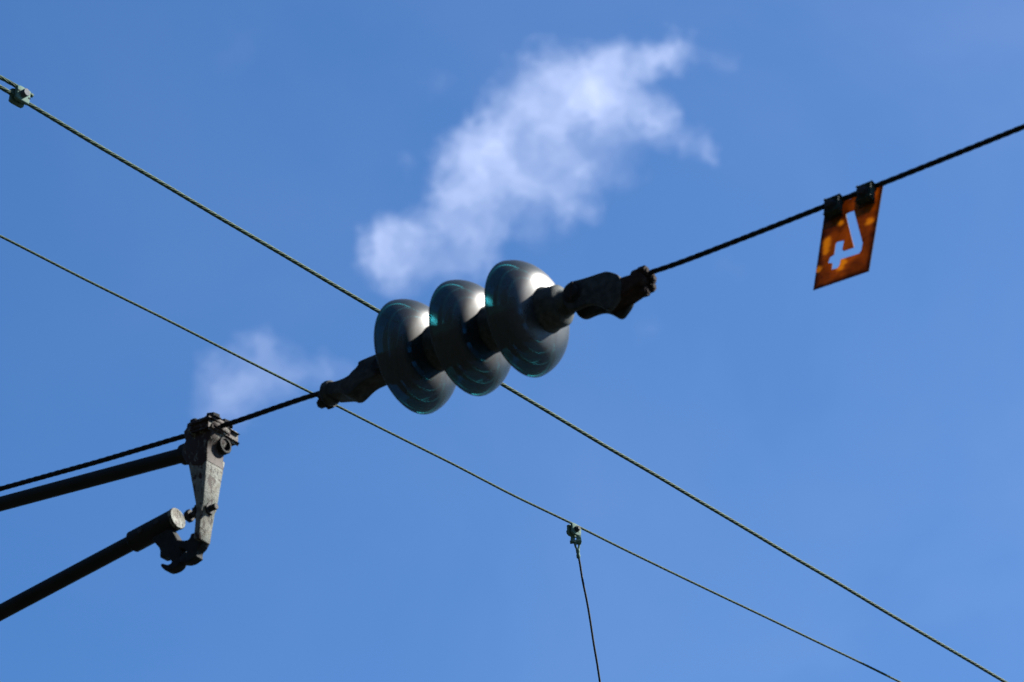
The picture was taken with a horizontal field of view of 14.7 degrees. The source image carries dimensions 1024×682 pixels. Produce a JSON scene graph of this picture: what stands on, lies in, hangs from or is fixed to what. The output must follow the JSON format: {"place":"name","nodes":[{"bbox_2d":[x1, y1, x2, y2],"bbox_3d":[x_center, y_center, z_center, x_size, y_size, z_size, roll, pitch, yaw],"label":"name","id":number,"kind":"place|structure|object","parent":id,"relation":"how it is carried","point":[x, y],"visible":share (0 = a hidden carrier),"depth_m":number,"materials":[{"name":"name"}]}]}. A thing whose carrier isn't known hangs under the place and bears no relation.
{"place":"outdoors","nodes":[
{"label":"outdoors","id":0,"kind":"place"},
{"bbox_2d":[0,235,900,681],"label":"catenary wire","id":1,"kind":"object","parent":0,"point":[438,455],"visible":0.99,"depth_m":10.72,"materials":[{"name":"black metal"}]},
{"bbox_2d":[566,523,581,558],"bbox_3d":[0.172,0.555,11.058,0.043,0.098,0.042,0,-30,0],"label":"dropper clamp","id":2,"kind":"object","parent":1,"relation":"hanging from","point":[573,531],"visible":1,"depth_m":11.06,"materials":[{"name":"grey metal"}]},
{"bbox_2d":[578,558,600,681],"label":"dropper wire","id":3,"kind":"object","parent":2,"relation":"hanging from","point":[590,621],"visible":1,"depth_m":10.98,"materials":[{"name":"brown metal"}]},
{"bbox_2d":[316,260,656,414],"bbox_3d":[-0.068,-0.017,8.381,0.893,0.263,0.255,-21,-36,31],"label":"insulator string","id":4,"kind":"object","parent":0,"point":[471,338],"visible":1,"depth_m":8.30,"materials":[{"name":"grey glass"}]},
{"bbox_2d":[0,391,318,490],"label":"span wire","id":5,"kind":"object","parent":4,"relation":"attached to","point":[162,442],"visible":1,"depth_m":8.88,"materials":[{"name":"black metal"}]},
{"bbox_2d":[0,412,239,565],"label":"cantilever bracket","id":6,"kind":"object","parent":5,"relation":"hanging from","point":[204,449],"visible":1,"depth_m":8.75,"materials":[{"name":"metal"}]},
{"bbox_2d":[0,508,185,620],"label":"registration tube","id":7,"kind":"object","parent":6,"relation":"hanging from","point":[161,530],"visible":1,"depth_m":8.78,"materials":[{"name":"paint"}]},
{"bbox_2d":[649,124,1023,273],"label":"span wire","id":8,"kind":"object","parent":4,"relation":"attached to","point":[949,156],"visible":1,"depth_m":7.93,"materials":[{"name":"black metal"}]},
{"bbox_2d":[813,180,882,289],"bbox_3d":[0.666,-0.203,7.839,0.150,0.218,0.054,-21,-36,32],"label":"number plate","id":9,"kind":"object","parent":8,"relation":"hanging from","point":[864,204],"visible":1,"depth_m":7.84,"materials":[{"name":"orange metal"}]},
{"bbox_2d":[0,85,1007,681],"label":"contact wire","id":10,"kind":"object","parent":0,"point":[318,275],"visible":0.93,"depth_m":10.78,"materials":[{"name":"black metal"}]},
{"bbox_2d":[0,75,33,97],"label":"wire tail","id":11,"kind":"object","parent":10,"relation":"attached to","point":[8,81],"visible":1,"depth_m":9.47},
{"bbox_2d":[8,85,30,107],"bbox_3d":[-1.171,-0.583,9.483,0.052,0.042,0.046,-22,-37,34],"label":"wire clamp","id":12,"kind":"object","parent":10,"relation":"attached to","point":[20,98],"visible":1,"depth_m":9.47,"materials":[{"name":"metal"}]},
{"bbox_2d":[0,0,1023,681],"label":"sky","id":13,"kind":"structure","parent":0,"point":[868,426],"materials":[{"name":"blue"}]}
]}

